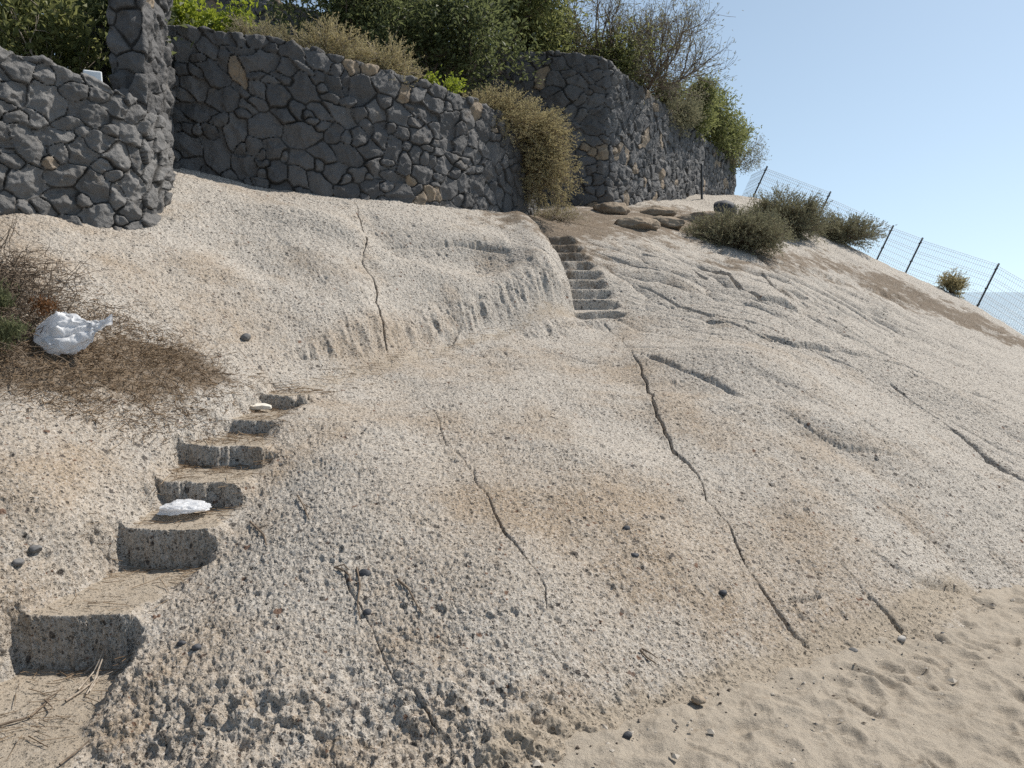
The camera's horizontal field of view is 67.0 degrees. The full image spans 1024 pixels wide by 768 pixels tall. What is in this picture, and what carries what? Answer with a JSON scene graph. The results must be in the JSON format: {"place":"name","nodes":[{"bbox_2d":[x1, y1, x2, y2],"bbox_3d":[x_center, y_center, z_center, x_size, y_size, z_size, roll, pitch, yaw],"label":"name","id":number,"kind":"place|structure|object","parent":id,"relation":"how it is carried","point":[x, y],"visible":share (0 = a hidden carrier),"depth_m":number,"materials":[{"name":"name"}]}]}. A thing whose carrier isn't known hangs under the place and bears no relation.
{"place":"outdoors","nodes":[
{"label":"outdoors","id":0,"kind":"place"},
{"bbox_2d":[0,168,1023,767],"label":"rock slope","id":1,"kind":"structure","parent":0,"point":[808,446],"depth_m":5.17,"materials":[{"name":"beige stone"}]},
{"bbox_2d":[12,558,24,565],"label":"cobble","id":2,"kind":"object","parent":1,"relation":"on","point":[18,562],"visible":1,"depth_m":3.82,"materials":[{"name":"grey stone"}]},
{"bbox_2d":[0,686,63,725],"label":"dry twig","id":3,"kind":"object","parent":1,"relation":"on","point":[46,700],"visible":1,"depth_m":3.32,"materials":[{"name":"brown wood"}]},
{"bbox_2d":[28,545,42,552],"bbox_3d":[-2.421,0.837,3.930,0.070,0.040,0.053,0,7,0],"label":"cobble","id":4,"kind":"object","parent":1,"relation":"on","point":[34,548],"visible":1,"depth_m":3.92,"materials":[{"name":"grey stone"}]},
{"bbox_2d":[0,206,147,394],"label":"dry bush","id":5,"kind":"object","parent":1,"relation":"on","point":[9,328],"visible":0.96,"depth_m":5.58,"materials":[{"name":"brown plant"}]},
{"bbox_2d":[33,311,112,355],"bbox_3d":[-3.075,-0.355,5.445,0.533,0.314,0.289,0,7,0],"label":"plastic bag","id":6,"kind":"object","parent":5,"relation":"on","point":[71,334],"visible":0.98,"depth_m":5.39,"materials":[{"name":"white plastic"}]},
{"bbox_2d":[59,740,89,764],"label":"dry twig","id":7,"kind":"object","parent":1,"relation":"on","point":[68,757],"visible":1,"depth_m":2.99,"materials":[{"name":"brown wood"}]},
{"bbox_2d":[0,46,175,230],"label":"stone wall","id":8,"kind":"structure","parent":1,"relation":"on","point":[76,149],"depth_m":7.24,"materials":[{"name":"grey stone"}]},
{"bbox_2d":[83,70,102,81],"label":"white block","id":9,"kind":"structure","parent":8,"relation":"on","point":[97,74],"depth_m":7.63,"materials":[{"name":"white"}]},
{"bbox_2d":[64,643,112,701],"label":"dry twig","id":10,"kind":"object","parent":1,"relation":"on","point":[85,687],"visible":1,"depth_m":3.60,"materials":[{"name":"brown wood"}]},
{"bbox_2d":[106,0,180,168],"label":"stone pillar","id":11,"kind":"structure","parent":1,"relation":"on","point":[140,47],"depth_m":8.28,"materials":[{"name":"grey stone"}]},
{"bbox_2d":[176,640,185,645],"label":"black stone","id":12,"kind":"object","parent":1,"relation":"on","point":[180,643],"visible":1,"depth_m":3.53,"materials":[{"name":"grey stone"}]},
{"bbox_2d":[156,499,211,515],"bbox_3d":[-1.964,0.728,4.624,0.313,0.068,0.242,0,7,0],"label":"crumpled plastic bag","id":13,"kind":"object","parent":1,"relation":"on","point":[180,506],"visible":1,"depth_m":4.56,"materials":[{"name":"white plastic"}]},
{"bbox_2d":[191,643,201,649],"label":"black stone","id":14,"kind":"object","parent":1,"relation":"on","point":[197,646],"visible":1,"depth_m":3.48,"materials":[{"name":"grey stone"}]},
{"bbox_2d":[240,333,250,340],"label":"cobble","id":15,"kind":"object","parent":1,"relation":"on","point":[245,336],"visible":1,"depth_m":6.80,"materials":[{"name":"grey stone"}]},
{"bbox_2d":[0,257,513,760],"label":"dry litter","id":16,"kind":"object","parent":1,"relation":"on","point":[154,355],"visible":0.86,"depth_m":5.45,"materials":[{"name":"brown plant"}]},
{"bbox_2d":[249,521,267,544],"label":"dry twig","id":17,"kind":"object","parent":1,"relation":"on","point":[256,527],"visible":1,"depth_m":4.43,"materials":[{"name":"brown wood"}]},
{"bbox_2d":[250,403,271,409],"bbox_3d":[-1.994,0.176,6.121,0.214,0.036,0.100,-1,11,9],"label":"board scrap","id":18,"kind":"object","parent":1,"relation":"on","point":[261,406],"visible":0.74,"depth_m":6.08,"materials":[{"name":"white"}]},
{"bbox_2d":[297,495,310,518],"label":"dry twig","id":19,"kind":"object","parent":1,"relation":"on","point":[304,505],"visible":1,"depth_m":4.54,"materials":[{"name":"brown wood"}]},
{"bbox_2d":[74,20,536,214],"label":"stone wall","id":20,"kind":"structure","parent":1,"relation":"on","point":[269,112],"depth_m":10.04,"materials":[{"name":"grey stone"}]},
{"bbox_2d":[423,64,466,93],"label":"shrub","id":21,"kind":"object","parent":20,"relation":"on","point":[455,86],"visible":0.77,"depth_m":11.19,"materials":[{"name":"green plant"}]},
{"bbox_2d":[334,564,350,581],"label":"dry twig","id":22,"kind":"object","parent":1,"relation":"on","point":[339,568],"visible":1,"depth_m":3.87,"materials":[{"name":"brown wood"}]},
{"bbox_2d":[356,567,360,618],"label":"dry twig","id":23,"kind":"object","parent":1,"relation":"on","point":[358,590],"visible":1,"depth_m":3.74,"materials":[{"name":"brown wood"}]},
{"bbox_2d":[359,569,371,575],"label":"black stone","id":24,"kind":"object","parent":1,"relation":"on","point":[364,572],"visible":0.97,"depth_m":3.84,"materials":[{"name":"black stone"}]},
{"bbox_2d":[363,608,371,614],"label":"black stone","id":25,"kind":"object","parent":1,"relation":"on","point":[368,611],"visible":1,"depth_m":3.60,"materials":[{"name":"grey stone"}]},
{"bbox_2d":[397,578,422,613],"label":"dry twig","id":26,"kind":"object","parent":1,"relation":"on","point":[402,583],"visible":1,"depth_m":3.70,"materials":[{"name":"brown wood"}]},
{"bbox_2d":[177,0,735,206],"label":"stone wall","id":27,"kind":"structure","parent":1,"relation":"on","point":[630,150],"depth_m":15.70,"materials":[{"name":"grey stone"}]},
{"bbox_2d":[533,198,591,224],"bbox_3d":[0.794,-2.860,13.342,1.180,0.694,0.932,0,7,0],"label":"dry brush","id":28,"kind":"object","parent":1,"relation":"on","point":[555,214],"visible":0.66,"depth_m":13.26,"materials":[{"name":"beige plant"}]},
{"bbox_2d":[593,202,630,214],"bbox_3d":[1.916,-3.332,14.922,0.567,0.320,0.673,-5,9,-38],"label":"boulder","id":29,"kind":"object","parent":1,"relation":"on","point":[614,208],"visible":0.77,"depth_m":14.70,"materials":[{"name":"brown stone"}]},
{"bbox_2d":[622,525,630,529],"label":"black stone","id":30,"kind":"object","parent":1,"relation":"on","point":[626,527],"visible":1,"depth_m":4.43,"materials":[{"name":"black stone"}]},
{"bbox_2d":[614,216,660,229],"bbox_3d":[2.205,-2.817,13.741,0.647,0.324,0.681,5,9,37],"label":"boulder","id":31,"kind":"object","parent":1,"relation":"on","point":[636,222],"visible":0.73,"depth_m":13.57,"materials":[{"name":"brown stone"}]},
{"bbox_2d":[639,648,657,663],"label":"dry twig","id":32,"kind":"object","parent":1,"relation":"on","point":[643,653],"visible":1,"depth_m":3.58,"materials":[{"name":"brown wood"}]},
{"bbox_2d":[640,205,677,216],"bbox_3d":[2.953,-3.479,15.685,0.831,0.288,0.482,0,7,0],"label":"boulder","id":33,"kind":"object","parent":1,"relation":"on","point":[657,210],"visible":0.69,"depth_m":15.52,"materials":[{"name":"brown stone"}]},
{"bbox_2d":[651,215,684,229],"bbox_3d":[2.872,-3.024,14.527,0.716,0.271,0.500,0,7,0],"label":"boulder","id":34,"kind":"object","parent":1,"relation":"on","point":[671,222],"visible":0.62,"depth_m":14.35,"materials":[{"name":"brown stone"}]},
{"bbox_2d":[676,211,719,224],"bbox_3d":[3.847,-3.395,15.923,1.004,0.330,0.606,0,7,0],"label":"boulder","id":35,"kind":"object","parent":1,"relation":"on","point":[687,217],"visible":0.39,"depth_m":15.71,"materials":[{"name":"brown stone"}]},
{"bbox_2d":[700,163,702,199],"bbox_3d":[4.846,-4.877,19.762,0.114,1.468,0.068,0,7,0],"label":"steel post","id":36,"kind":"object","parent":1,"relation":"on","point":[701,170],"visible":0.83,"depth_m":19.70,"materials":[{"name":"metal"}]},
{"bbox_2d":[719,590,726,595],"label":"black stone","id":37,"kind":"object","parent":1,"relation":"on","point":[723,592],"visible":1,"depth_m":4.15,"materials":[{"name":"grey stone"}]},
{"bbox_2d":[713,200,737,218],"bbox_3d":[4.479,-3.633,16.278,0.547,0.461,0.387,0,7,0],"label":"dark boulder","id":38,"kind":"object","parent":1,"relation":"on","point":[726,203],"visible":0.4,"depth_m":16.11,"materials":[{"name":"grey stone"}]},
{"bbox_2d":[680,200,798,258],"bbox_3d":[4.155,-2.788,14.399,2.209,1.252,2.013,4,8,30],"label":"ridge shrub","id":39,"kind":"object","parent":1,"relation":"on","point":[752,231],"visible":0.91,"depth_m":14.01,"materials":[{"name":"green plant"}]},
{"bbox_2d":[739,180,837,244],"bbox_3d":[6.385,-3.872,18.222,2.376,1.857,2.030,0,7,0],"label":"ridge shrub","id":40,"kind":"object","parent":1,"relation":"on","point":[808,214],"visible":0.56,"depth_m":17.79,"materials":[{"name":"green plant"}]},
{"bbox_2d":[815,209,893,252],"bbox_3d":[8.338,-3.842,19.634,2.507,1.294,2.187,0,7,0],"label":"ridge shrub","id":41,"kind":"object","parent":1,"relation":"on","point":[853,230],"visible":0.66,"depth_m":19.22,"materials":[{"name":"green plant"}]},
{"bbox_2d":[742,166,1023,332],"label":"wire fence","id":42,"kind":"object","parent":1,"relation":"on","point":[988,282],"visible":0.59,"depth_m":20.67,"materials":[{"name":"metal"}]},
{"bbox_2d":[934,267,973,298],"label":"ridge shrub","id":43,"kind":"object","parent":1,"relation":"on","point":[952,284],"visible":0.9,"depth_m":18.93,"materials":[{"name":"green plant"}]},
{"bbox_2d":[41,0,1023,291],"label":"sky","id":44,"kind":"structure","parent":0,"point":[910,113],"materials":[{"name":"blue"}]},
{"bbox_2d":[521,583,1023,767],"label":"sand","id":45,"kind":"structure","parent":0,"point":[976,720],"depth_m":3.40,"materials":[{"name":"beige sand"}]},
{"bbox_2d":[622,731,631,738],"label":"pebble","id":46,"kind":"object","parent":45,"relation":"on","point":[627,734],"visible":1,"depth_m":3.07,"materials":[{"name":"grey stone"}]},
{"bbox_2d":[691,694,705,704],"bbox_3d":[0.822,1.392,3.411,0.065,0.043,0.054,0,7,0],"label":"pebble","id":47,"kind":"object","parent":45,"relation":"on","point":[698,699],"visible":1,"depth_m":3.40,"materials":[{"name":"brown stone"}]},
{"bbox_2d":[532,581,1023,767],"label":"stone debris","id":48,"kind":"object","parent":45,"relation":"on","point":[673,755],"visible":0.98,"depth_m":3.33,"materials":[{"name":"beige stone"}]},
{"bbox_2d":[897,635,905,642],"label":"pebble","id":49,"kind":"object","parent":45,"relation":"on","point":[902,638],"visible":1,"depth_m":4.30,"materials":[{"name":"stone"}]},
{"bbox_2d":[955,292,1023,334],"bbox_3d":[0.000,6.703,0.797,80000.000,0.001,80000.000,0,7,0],"label":"sea","id":50,"kind":"structure","parent":0,"point":[991,309],"depth_m":390.34,"materials":[{"name":"blue liquid"}]},
{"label":"upper terrace","id":51,"kind":"structure","parent":0,"visible":0},
{"bbox_2d":[311,0,679,83],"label":"dense tree","id":52,"kind":"object","parent":51,"relation":"on","point":[546,13],"visible":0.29,"depth_m":16.02,"materials":[{"name":"green plant"}]},
{"bbox_2d":[522,0,666,101],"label":"leafy bush","id":53,"kind":"object","parent":51,"relation":"on","point":[589,53],"visible":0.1,"depth_m":17.01,"materials":[{"name":"green plant"}]},
{"bbox_2d":[553,0,742,115],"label":"twiggy tree","id":54,"kind":"object","parent":51,"relation":"on","point":[655,61],"visible":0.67,"depth_m":16.72,"materials":[{"name":"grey plant"}]},
{"bbox_2d":[649,68,708,143],"bbox_3d":[4.033,-6.700,18.904,1.367,1.714,2.414,3,7,24],"label":"straggly shrub","id":55,"kind":"object","parent":51,"relation":"on","point":[690,117],"visible":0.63,"depth_m":18.71,"materials":[{"name":"green plant"}]},
{"bbox_2d":[650,58,761,176],"bbox_3d":[5.512,-7.540,22.134,2.732,2.869,5.583,5,8,35],"label":"green shrub","id":56,"kind":"object","parent":51,"relation":"on","point":[719,130],"visible":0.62,"depth_m":21.60,"materials":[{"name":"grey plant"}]},
{"bbox_2d":[720,135,771,176],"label":"bare shrub","id":57,"kind":"object","parent":51,"relation":"on","point":[747,163],"visible":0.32,"depth_m":23.82,"materials":[{"name":"grey plant"}]},
{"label":"garden terrace","id":58,"kind":"structure","parent":0,"visible":0},
{"bbox_2d":[0,0,214,88],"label":"hedge shrub","id":59,"kind":"object","parent":58,"relation":"on","point":[97,15],"visible":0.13,"depth_m":9.30,"materials":[{"name":"green plant"}]},
{"bbox_2d":[168,0,266,32],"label":"lime shrub","id":60,"kind":"object","parent":58,"relation":"on","point":[205,18],"visible":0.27,"depth_m":10.41,"materials":[{"name":"green plant"}]},
{"bbox_2d":[221,12,308,45],"bbox_3d":[-3.282,-4.417,10.272,1.300,1.037,1.026,3,7,24],"label":"dry shrub","id":61,"kind":"object","parent":58,"relation":"on","point":[244,30],"visible":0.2,"depth_m":10.12,"materials":[{"name":"plant"}]},
{"bbox_2d":[278,11,428,86],"bbox_3d":[-2.173,-4.349,10.628,2.140,1.392,1.145,-3,7,-22],"label":"dry shrub","id":62,"kind":"object","parent":58,"relation":"on","point":[328,44],"visible":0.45,"depth_m":10.41,"materials":[{"name":"beige plant"}]},
{"bbox_2d":[239,0,549,96],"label":"dense tree","id":63,"kind":"object","parent":58,"relation":"on","point":[411,22],"visible":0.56,"depth_m":13.47,"materials":[{"name":"green plant"}]},
{"bbox_2d":[457,78,585,217],"bbox_3d":[0.029,-3.749,12.480,2.443,2.096,1.589,0,7,0],"label":"overhanging shrub","id":64,"kind":"object","parent":58,"relation":"on","point":[542,160],"visible":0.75,"depth_m":12.40,"materials":[{"name":"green plant"}]},
{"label":"garden bed","id":65,"kind":"structure","parent":0,"visible":0},
{"bbox_2d":[0,0,110,79],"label":"garden shrub","id":66,"kind":"object","parent":65,"relation":"on","point":[60,22],"visible":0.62,"depth_m":8.46,"materials":[{"name":"green plant"}]}
]}

